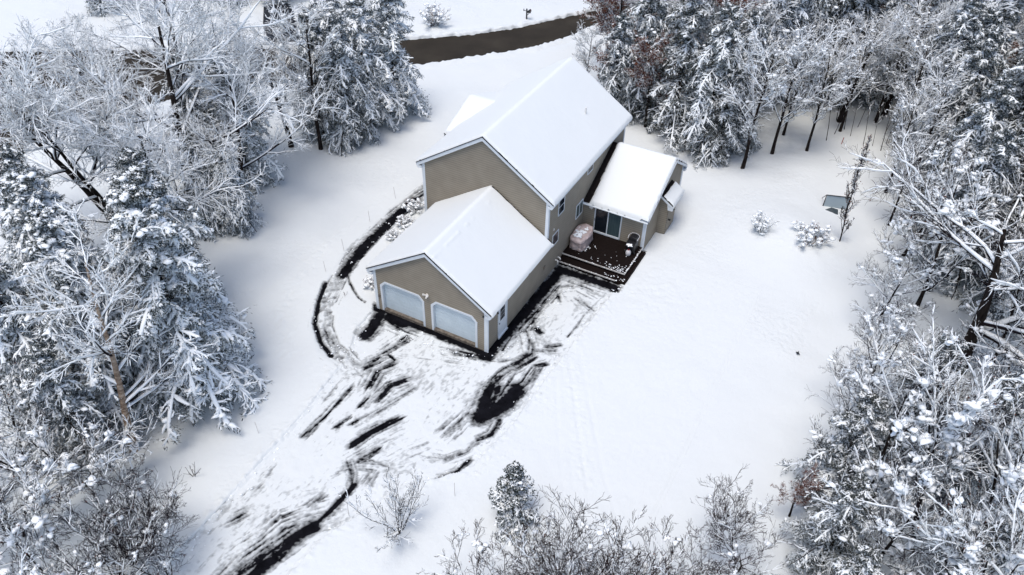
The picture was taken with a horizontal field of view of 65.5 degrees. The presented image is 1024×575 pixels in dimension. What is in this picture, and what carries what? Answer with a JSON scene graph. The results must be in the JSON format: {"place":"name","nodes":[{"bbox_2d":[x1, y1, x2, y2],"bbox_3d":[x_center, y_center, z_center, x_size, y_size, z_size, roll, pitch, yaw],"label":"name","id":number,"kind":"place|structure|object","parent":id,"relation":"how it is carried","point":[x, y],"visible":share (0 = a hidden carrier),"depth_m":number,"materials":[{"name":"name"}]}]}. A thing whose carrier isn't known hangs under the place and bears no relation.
{"place":"outdoors","nodes":[
{"label":"outdoors","id":0,"kind":"place"},
{"bbox_2d":[0,6,666,163],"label":"road","id":1,"kind":"structure","parent":0,"point":[423,51],"depth_m":73.43,"materials":[{"name":"asphalt"}]},
{"bbox_2d":[313,187,423,366],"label":"footpath","id":2,"kind":"structure","parent":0,"point":[327,335],"depth_m":47.85,"materials":[{"name":"snow"}]},
{"bbox_2d":[6,173,761,574],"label":"snowy yard","id":3,"kind":"structure","parent":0,"point":[616,407],"depth_m":39.65,"materials":[{"name":"snow"}]},
{"bbox_2d":[22,342,121,485],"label":"hemlock tree","id":4,"kind":"object","parent":3,"relation":"on","point":[63,395],"visible":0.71,"depth_m":34.87,"materials":[{"name":"white plant"}]},
{"bbox_2d":[0,367,167,507],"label":"young tree","id":5,"kind":"object","parent":3,"relation":"on","point":[35,432],"visible":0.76,"depth_m":33.86,"materials":[{"name":"white plant"}]},
{"bbox_2d":[0,197,218,490],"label":"birch tree","id":6,"kind":"object","parent":3,"relation":"on","point":[115,296],"visible":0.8,"depth_m":32.85,"materials":[{"name":"white plant"}]},
{"bbox_2d":[55,244,170,372],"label":"deciduous tree","id":7,"kind":"object","parent":3,"relation":"on","point":[80,289],"visible":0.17,"depth_m":34.58,"materials":[{"name":"white plant"}]},
{"bbox_2d":[47,443,188,564],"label":"young tree","id":8,"kind":"object","parent":3,"relation":"on","point":[131,491],"visible":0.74,"depth_m":32.20,"materials":[{"name":"grey plant"}]},
{"bbox_2d":[100,180,271,450],"bbox_3d":[-15.580,1.174,36.818,6.817,14.137,7.431,-3,41,-5],"label":"hemlock tree","id":9,"kind":"object","parent":3,"relation":"on","point":[214,375],"visible":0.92,"depth_m":36.34,"materials":[{"name":"white plant"}]},
{"bbox_2d":[334,465,428,552],"bbox_3d":[-5.084,9.290,34.056,3.591,3.883,3.227,-28,49,-30],"label":"shrub","id":10,"kind":"object","parent":3,"relation":"on","point":[393,497],"visible":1,"depth_m":34.03,"materials":[{"name":"white plant"}]},
{"bbox_2d":[417,518,542,574],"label":"young tree","id":11,"kind":"object","parent":3,"relation":"on","point":[476,542],"visible":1,"depth_m":30.63,"materials":[{"name":"white plant"}]},
{"bbox_2d":[488,460,540,545],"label":"spruce tree","id":12,"kind":"object","parent":3,"relation":"on","point":[512,485],"visible":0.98,"depth_m":34.41,"materials":[{"name":"white plant"}]},
{"bbox_2d":[493,484,611,574],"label":"young tree","id":13,"kind":"object","parent":3,"relation":"on","point":[536,551],"visible":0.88,"depth_m":30.39,"materials":[{"name":"grey plant"}]},
{"bbox_2d":[159,266,617,574],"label":"driveway","id":14,"kind":"structure","parent":0,"point":[424,409],"depth_m":39.82,"materials":[{"name":"snow"}]},
{"bbox_2d":[0,0,1023,574],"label":"snowy ground","id":15,"kind":"structure","parent":0,"point":[756,418],"depth_m":51.24,"materials":[{"name":"snow"}]},
{"bbox_2d":[0,341,77,473],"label":"young tree","id":16,"kind":"object","parent":15,"relation":"on","point":[8,441],"visible":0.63,"depth_m":35.26,"materials":[{"name":"white plant"}]},
{"bbox_2d":[0,141,88,303],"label":"hemlock tree","id":17,"kind":"object","parent":15,"relation":"on","point":[11,160],"visible":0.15,"depth_m":41.14,"materials":[{"name":"white plant"}]},
{"bbox_2d":[0,454,93,574],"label":"young tree","id":18,"kind":"object","parent":15,"relation":"on","point":[11,540],"visible":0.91,"depth_m":30.23,"materials":[{"name":"white plant"}]},
{"bbox_2d":[0,259,99,457],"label":"hemlock tree","id":19,"kind":"object","parent":15,"relation":"on","point":[9,348],"visible":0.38,"depth_m":35.48,"materials":[{"name":"white plant"}]},
{"bbox_2d":[0,418,112,555],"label":"young tree","id":20,"kind":"object","parent":15,"relation":"on","point":[24,490],"visible":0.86,"depth_m":31.82,"materials":[{"name":"white plant"}]},
{"bbox_2d":[0,166,120,367],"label":"hemlock tree","id":21,"kind":"object","parent":15,"relation":"on","point":[30,196],"visible":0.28,"depth_m":36.48,"materials":[{"name":"white plant"}]},
{"bbox_2d":[0,14,154,278],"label":"deciduous tree","id":22,"kind":"object","parent":15,"relation":"on","point":[11,98],"visible":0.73,"depth_m":43.37,"materials":[{"name":"white plant"}]},
{"bbox_2d":[9,9,163,139],"bbox_3d":[-29.042,-13.942,55.193,10.317,10.915,9.183,-9,42,-12],"label":"deciduous tree","id":23,"kind":"object","parent":15,"relation":"on","point":[61,67],"visible":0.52,"depth_m":54.00,"materials":[{"name":"white plant"}]},
{"bbox_2d":[6,482,172,574],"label":"young tree","id":24,"kind":"object","parent":15,"relation":"on","point":[94,542],"visible":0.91,"depth_m":30.49,"materials":[{"name":"grey plant"}]},
{"bbox_2d":[17,203,182,438],"bbox_3d":[-19.609,1.653,36.756,6.372,13.215,6.946,10,41,10],"label":"hemlock tree","id":25,"kind":"object","parent":15,"relation":"on","point":[41,228],"visible":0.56,"depth_m":34.39,"materials":[{"name":"white plant"}]},
{"bbox_2d":[65,38,141,155],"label":"deciduous tree","id":26,"kind":"object","parent":15,"relation":"on","point":[95,67],"visible":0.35,"depth_m":51.46,"materials":[{"name":"white plant"}]},
{"bbox_2d":[75,484,197,574],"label":"young tree","id":27,"kind":"object","parent":15,"relation":"on","point":[162,562],"visible":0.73,"depth_m":31.63,"materials":[{"name":"grey plant"}]},
{"bbox_2d":[45,0,257,108],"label":"deciduous tree","id":28,"kind":"object","parent":15,"relation":"on","point":[155,38],"visible":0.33,"depth_m":54.43,"materials":[{"name":"white plant"}]},
{"bbox_2d":[52,82,270,236],"bbox_3d":[-19.171,-5.176,44.121,11.791,12.474,10.495,-1,41,-3],"label":"deciduous tree","id":29,"kind":"object","parent":15,"relation":"on","point":[165,170],"visible":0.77,"depth_m":42.21,"materials":[{"name":"white plant"}]},
{"bbox_2d":[14,0,314,206],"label":"deciduous tree","id":30,"kind":"object","parent":15,"relation":"on","point":[197,17],"visible":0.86,"depth_m":45.73,"materials":[{"name":"white plant"}]},
{"bbox_2d":[108,145,224,311],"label":"hemlock tree","id":31,"kind":"object","parent":15,"relation":"on","point":[127,160],"visible":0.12,"depth_m":39.53,"materials":[{"name":"white plant"}]},
{"bbox_2d":[100,163,256,383],"bbox_3d":[-17.024,-0.727,39.551,7.274,12.430,5.935,15,43,16],"label":"hemlock tree","id":32,"kind":"object","parent":15,"relation":"on","point":[137,173],"visible":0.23,"depth_m":38.48,"materials":[{"name":"white plant"}]},
{"bbox_2d":[158,54,222,189],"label":"tree","id":33,"kind":"object","parent":15,"relation":"on","point":[188,94],"visible":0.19,"depth_m":51.42,"materials":[{"name":"white plant"}]},
{"bbox_2d":[175,141,235,242],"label":"hemlock tree","id":34,"kind":"object","parent":15,"relation":"on","point":[212,223],"visible":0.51,"depth_m":48.71,"materials":[{"name":"white plant"}]},
{"bbox_2d":[207,142,266,240],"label":"hemlock tree","id":35,"kind":"object","parent":15,"relation":"on","point":[242,219],"visible":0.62,"depth_m":49.30,"materials":[{"name":"white plant"}]},
{"bbox_2d":[202,61,288,196],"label":"hemlock tree","id":36,"kind":"object","parent":15,"relation":"on","point":[251,143],"visible":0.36,"depth_m":52.74,"materials":[{"name":"white plant"}]},
{"bbox_2d":[185,10,316,147],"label":"deciduous tree","id":37,"kind":"object","parent":15,"relation":"on","point":[293,48],"visible":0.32,"depth_m":53.88,"materials":[{"name":"white plant"}]},
{"bbox_2d":[160,23,347,196],"bbox_3d":[-17.159,-10.345,50.422,11.496,12.162,10.232,25,46,25],"label":"deciduous tree","id":38,"kind":"object","parent":15,"relation":"on","point":[243,96],"visible":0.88,"depth_m":48.31,"materials":[{"name":"white plant"}]},
{"bbox_2d":[249,0,348,149],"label":"deciduous tree","id":39,"kind":"object","parent":15,"relation":"on","point":[312,17],"visible":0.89,"depth_m":53.34,"materials":[{"name":"white plant"}]},
{"bbox_2d":[286,9,345,145],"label":"hemlock tree","id":40,"kind":"object","parent":15,"relation":"on","point":[318,34],"visible":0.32,"depth_m":57.37,"materials":[{"name":"white plant"}]},
{"bbox_2d":[1,0,630,51],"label":"snow bank","id":41,"kind":"structure","parent":15,"relation":"on","point":[521,24],"depth_m":75.84,"materials":[{"name":"snow"}]},
{"bbox_2d":[4,8,668,172],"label":"snow bank","id":42,"kind":"structure","parent":15,"relation":"on","point":[479,58],"depth_m":71.93,"materials":[{"name":"snow"}]},
{"bbox_2d":[315,13,381,157],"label":"hemlock tree","id":43,"kind":"object","parent":15,"relation":"on","point":[348,122],"visible":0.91,"depth_m":56.67,"materials":[{"name":"white plant"}]},
{"bbox_2d":[337,0,410,141],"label":"hemlock tree","id":44,"kind":"object","parent":15,"relation":"on","point":[360,24],"visible":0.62,"depth_m":58.22,"materials":[{"name":"white plant"}]},
{"bbox_2d":[364,0,431,127],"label":"hemlock tree","id":45,"kind":"object","parent":15,"relation":"on","point":[404,68],"visible":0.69,"depth_m":60.05,"materials":[{"name":"white plant"}]},
{"bbox_2d":[365,57,686,352],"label":"house","id":46,"kind":"structure","parent":15,"relation":"on","point":[524,177],"depth_m":46.22,"materials":[{"name":"beige"}]},
{"bbox_2d":[380,282,425,326],"bbox_3d":[-6.120,0.875,45.093,2.960,2.360,0.250,20,44,20],"label":"garage door","id":47,"kind":"structure","parent":46,"relation":"in","point":[402,303],"depth_m":45.26,"materials":[{"name":"paint"}]},
{"bbox_2d":[431,302,477,347],"bbox_3d":[-3.130,1.974,43.904,2.960,2.360,0.250,20,44,20],"label":"garage door","id":48,"kind":"structure","parent":46,"relation":"in","point":[450,322],"depth_m":44.06,"materials":[{"name":"paint"}]},
{"bbox_2d":[558,232,645,284],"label":"wooden deck","id":49,"kind":"structure","parent":46,"relation":"attached to","point":[609,250],"depth_m":49.56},
{"bbox_2d":[593,208,622,239],"bbox_3d":[6.075,-4.125,50.623,1.850,2.090,0.100,20,44,20],"label":"sliding door","id":50,"kind":"structure","parent":46,"relation":"in","point":[608,224],"depth_m":50.69,"materials":[{"name":"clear glass"}]},
{"bbox_2d":[597,12,644,114],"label":"hemlock tree","id":51,"kind":"object","parent":15,"relation":"on","point":[622,29],"visible":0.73,"depth_m":60.53,"materials":[{"name":"white plant"}]},
{"bbox_2d":[588,0,656,80],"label":"deciduous tree","id":52,"kind":"object","parent":15,"relation":"on","point":[609,5],"visible":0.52,"depth_m":62.23,"materials":[{"name":"white plant"}]},
{"bbox_2d":[534,507,724,574],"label":"young tree","id":53,"kind":"object","parent":15,"relation":"on","point":[627,546],"visible":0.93,"depth_m":29.49,"materials":[{"name":"white plant"}]},
{"bbox_2d":[614,0,677,124],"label":"hemlock tree","id":54,"kind":"object","parent":15,"relation":"on","point":[649,24],"visible":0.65,"depth_m":59.62,"materials":[{"name":"white plant"}]},
{"bbox_2d":[625,30,684,126],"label":"deciduous tree","id":55,"kind":"object","parent":15,"relation":"on","point":[645,51],"visible":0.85,"depth_m":58.94,"materials":[{"name":"brown plant"}]},
{"bbox_2d":[636,0,720,153],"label":"hemlock tree","id":56,"kind":"object","parent":15,"relation":"on","point":[672,117],"visible":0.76,"depth_m":58.08,"materials":[{"name":"white plant"}]},
{"bbox_2d":[622,514,741,574],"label":"young tree","id":57,"kind":"object","parent":15,"relation":"on","point":[674,544],"visible":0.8,"depth_m":30.94,"materials":[{"name":"white plant"}]},
{"bbox_2d":[668,0,748,168],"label":"hemlock tree","id":58,"kind":"object","parent":15,"relation":"on","point":[723,60],"visible":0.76,"depth_m":56.14,"materials":[{"name":"white plant"}]},
{"bbox_2d":[682,68,750,171],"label":"hemlock tree","id":59,"kind":"object","parent":15,"relation":"on","point":[729,115],"visible":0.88,"depth_m":57.37,"materials":[{"name":"white plant"}]},
{"bbox_2d":[686,464,798,574],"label":"young tree","id":60,"kind":"object","parent":15,"relation":"on","point":[722,522],"visible":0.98,"depth_m":32.29,"materials":[{"name":"white plant"}]},
{"bbox_2d":[714,8,771,153],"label":"hemlock tree","id":61,"kind":"object","parent":15,"relation":"on","point":[752,15],"visible":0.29,"depth_m":56.37,"materials":[{"name":"white plant"}]},
{"bbox_2d":[708,14,813,168],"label":"deciduous tree","id":62,"kind":"object","parent":15,"relation":"on","point":[753,113],"visible":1,"depth_m":53.45,"materials":[{"name":"white plant"}]},
{"bbox_2d":[746,0,820,103],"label":"pine tree","id":63,"kind":"object","parent":15,"relation":"on","point":[781,30],"visible":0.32,"depth_m":59.33,"materials":[{"name":"white plant"}]},
{"bbox_2d":[770,462,829,516],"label":"deciduous tree","id":64,"kind":"object","parent":15,"relation":"on","point":[800,495],"visible":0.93,"depth_m":34.26,"materials":[{"name":"white plant"}]},
{"bbox_2d":[758,0,842,108],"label":"hemlock tree","id":65,"kind":"object","parent":15,"relation":"on","point":[814,5],"visible":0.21,"depth_m":61.93,"materials":[{"name":"white plant"}]},
{"bbox_2d":[773,31,832,135],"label":"deciduous tree","id":66,"kind":"object","parent":15,"relation":"on","point":[821,66],"visible":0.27,"depth_m":58.58,"materials":[{"name":"white plant"}]},
{"bbox_2d":[763,10,855,154],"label":"deciduous tree","id":67,"kind":"object","parent":15,"relation":"on","point":[803,69],"visible":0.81,"depth_m":55.26,"materials":[{"name":"white plant"}]},
{"bbox_2d":[791,220,835,246],"bbox_3d":[19.161,-3.249,50.478,2.569,1.894,2.573,3,41,1],"label":"shrub","id":68,"kind":"object","parent":15,"relation":"on","point":[816,234],"visible":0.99,"depth_m":50.36,"materials":[{"name":"white plant"}]},
{"bbox_2d":[779,470,879,574],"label":"hemlock tree","id":69,"kind":"object","parent":15,"relation":"on","point":[819,533],"visible":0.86,"depth_m":31.49,"materials":[{"name":"white plant"}]},
{"bbox_2d":[775,389,890,520],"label":"hemlock tree","id":70,"kind":"object","parent":15,"relation":"on","point":[873,407],"visible":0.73,"depth_m":33.83,"materials":[{"name":"white plant"}]},
{"bbox_2d":[786,0,882,109],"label":"hemlock tree","id":71,"kind":"object","parent":15,"relation":"on","point":[863,4],"visible":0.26,"depth_m":62.40,"materials":[{"name":"white plant"}]},
{"bbox_2d":[805,25,870,150],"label":"deciduous tree","id":72,"kind":"object","parent":15,"relation":"on","point":[821,108],"visible":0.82,"depth_m":56.76,"materials":[{"name":"white plant"}]},
{"bbox_2d":[813,540,885,574],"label":"hemlock tree","id":73,"kind":"object","parent":15,"relation":"on","point":[867,558],"visible":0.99,"depth_m":29.33,"materials":[{"name":"white plant"}]},
{"bbox_2d":[826,17,883,131],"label":"deciduous tree","id":74,"kind":"object","parent":15,"relation":"on","point":[863,51],"visible":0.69,"depth_m":59.17,"materials":[{"name":"white plant"}]},
{"bbox_2d":[827,3,929,122],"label":"deciduous tree","id":75,"kind":"object","parent":15,"relation":"on","point":[891,49],"visible":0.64,"depth_m":59.63,"materials":[{"name":"white plant"}]},
{"bbox_2d":[847,0,910,111],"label":"hemlock tree","id":76,"kind":"object","parent":15,"relation":"on","point":[874,95],"visible":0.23,"depth_m":64.52,"materials":[{"name":"white plant"}]},
{"bbox_2d":[806,294,963,428],"bbox_3d":[16.806,4.681,36.837,5.451,8.396,6.134,-17,44,-20],"label":"deciduous tree","id":77,"kind":"object","parent":15,"relation":"on","point":[881,327],"visible":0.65,"depth_m":36.34,"materials":[{"name":"white plant"}]},
{"bbox_2d":[846,298,929,385],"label":"deciduous tree","id":78,"kind":"object","parent":15,"relation":"on","point":[898,319],"visible":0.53,"depth_m":39.74,"materials":[{"name":"white plant"}]},
{"bbox_2d":[803,336,1000,513],"bbox_3d":[15.887,6.935,33.357,6.952,9.515,6.178,21,44,21],"label":"deciduous tree","id":79,"kind":"object","parent":15,"relation":"on","point":[914,397],"visible":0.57,"depth_m":32.45,"materials":[{"name":"white plant"}]},
{"bbox_2d":[851,239,955,324],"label":"deciduous tree","id":80,"kind":"object","parent":15,"relation":"on","point":[892,276],"visible":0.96,"depth_m":42.98,"materials":[{"name":"white plant"}]},
{"bbox_2d":[803,441,1007,574],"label":"deciduous tree","id":81,"kind":"object","parent":15,"relation":"on","point":[898,489],"visible":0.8,"depth_m":29.83,"materials":[{"name":"white plant"}]},
{"bbox_2d":[872,0,945,122],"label":"deciduous tree","id":82,"kind":"object","parent":15,"relation":"on","point":[924,21],"visible":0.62,"depth_m":59.04,"materials":[{"name":"white plant"}]},
{"bbox_2d":[883,127,939,225],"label":"deciduous tree","id":83,"kind":"object","parent":15,"relation":"on","point":[908,153],"visible":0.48,"depth_m":50.70,"materials":[{"name":"white plant"}]},
{"bbox_2d":[883,77,949,192],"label":"deciduous tree","id":84,"kind":"object","parent":15,"relation":"on","point":[902,104],"visible":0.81,"depth_m":52.85,"materials":[{"name":"white plant"}]},
{"bbox_2d":[870,333,971,486],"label":"hemlock tree","id":85,"kind":"object","parent":15,"relation":"on","point":[941,353],"visible":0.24,"depth_m":35.51,"materials":[{"name":"white plant"}]},
{"bbox_2d":[833,129,1023,390],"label":"oak tree","id":86,"kind":"object","parent":15,"relation":"on","point":[949,209],"visible":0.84,"depth_m":40.05,"materials":[{"name":"white plant"}]},
{"bbox_2d":[892,21,967,143],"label":"deciduous tree","id":87,"kind":"object","parent":15,"relation":"on","point":[925,46],"visible":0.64,"depth_m":56.91,"materials":[{"name":"white plant"}]},
{"bbox_2d":[865,0,998,115],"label":"deciduous tree","id":88,"kind":"object","parent":15,"relation":"on","point":[947,11],"visible":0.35,"depth_m":59.91,"materials":[{"name":"white plant"}]},
{"bbox_2d":[845,302,1023,574],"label":"deciduous tree","id":89,"kind":"object","parent":15,"relation":"on","point":[957,422],"visible":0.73,"depth_m":31.24,"materials":[{"name":"white plant"}]},
{"bbox_2d":[895,52,974,167],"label":"deciduous tree","id":90,"kind":"object","parent":15,"relation":"on","point":[950,84],"visible":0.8,"depth_m":53.55,"materials":[{"name":"white plant"}]},
{"bbox_2d":[853,459,1023,574],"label":"deciduous tree","id":91,"kind":"object","parent":15,"relation":"on","point":[1009,564],"visible":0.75,"depth_m":27.96,"materials":[{"name":"white plant"}]},
{"bbox_2d":[867,489,1012,574],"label":"deciduous tree","id":92,"kind":"object","parent":15,"relation":"on","point":[973,554],"visible":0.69,"depth_m":27.68,"materials":[{"name":"white plant"}]},
{"bbox_2d":[892,0,988,138],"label":"pine tree","id":93,"kind":"object","parent":15,"relation":"on","point":[970,10],"visible":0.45,"depth_m":55.79,"materials":[{"name":"white plant"}]},
{"bbox_2d":[871,133,1023,261],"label":"deciduous tree","id":94,"kind":"object","parent":15,"relation":"on","point":[958,145],"visible":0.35,"depth_m":47.60,"materials":[{"name":"white plant"}]},
{"bbox_2d":[873,137,1023,305],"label":"deciduous tree","id":95,"kind":"object","parent":15,"relation":"on","point":[958,250],"visible":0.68,"depth_m":43.49,"materials":[{"name":"white plant"}]},
{"bbox_2d":[903,26,1009,172],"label":"hemlock tree","id":96,"kind":"object","parent":15,"relation":"on","point":[987,48],"visible":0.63,"depth_m":54.19,"materials":[{"name":"white plant"}]},
{"bbox_2d":[909,5,1003,146],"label":"hemlock tree","id":97,"kind":"object","parent":15,"relation":"on","point":[992,19],"visible":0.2,"depth_m":54.89,"materials":[{"name":"white plant"}]},
{"bbox_2d":[900,75,1021,232],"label":"hemlock tree","id":98,"kind":"object","parent":15,"relation":"on","point":[985,122],"visible":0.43,"depth_m":47.75,"materials":[{"name":"white plant"}]},
{"bbox_2d":[905,327,1023,560],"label":"deciduous tree","id":99,"kind":"object","parent":15,"relation":"on","point":[1011,472],"visible":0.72,"depth_m":31.33,"materials":[{"name":"white plant"}]},
{"bbox_2d":[911,126,1023,304],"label":"hemlock tree","id":100,"kind":"object","parent":15,"relation":"on","point":[1002,154],"visible":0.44,"depth_m":44.49,"materials":[{"name":"white plant"}]},
{"bbox_2d":[915,521,1020,574],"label":"hemlock tree","id":101,"kind":"object","parent":15,"relation":"on","point":[1005,528],"visible":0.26,"depth_m":28.67,"materials":[{"name":"white plant"}]},
{"bbox_2d":[913,374,1023,513],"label":"hemlock tree","id":102,"kind":"object","parent":15,"relation":"on","point":[1014,437],"visible":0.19,"depth_m":34.69,"materials":[{"name":"white plant"}]},
{"bbox_2d":[922,57,1023,195],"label":"hemlock tree","id":103,"kind":"object","parent":15,"relation":"on","point":[1017,118],"visible":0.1,"depth_m":50.25,"materials":[{"name":"white plant"}]},
{"bbox_2d":[943,0,1023,73],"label":"pine tree","id":104,"kind":"object","parent":15,"relation":"on","point":[1012,16],"visible":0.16,"depth_m":58.21,"materials":[{"name":"white plant"}]},
{"bbox_2d":[951,193,1023,341],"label":"hemlock tree","id":105,"kind":"object","parent":15,"relation":"on","point":[999,312],"visible":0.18,"depth_m":45.51,"materials":[{"name":"white plant"}]},
{"bbox_2d":[959,229,1023,362],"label":"deciduous tree","id":106,"kind":"object","parent":15,"relation":"on","point":[1006,303],"visible":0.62,"depth_m":40.78,"materials":[{"name":"white plant"}]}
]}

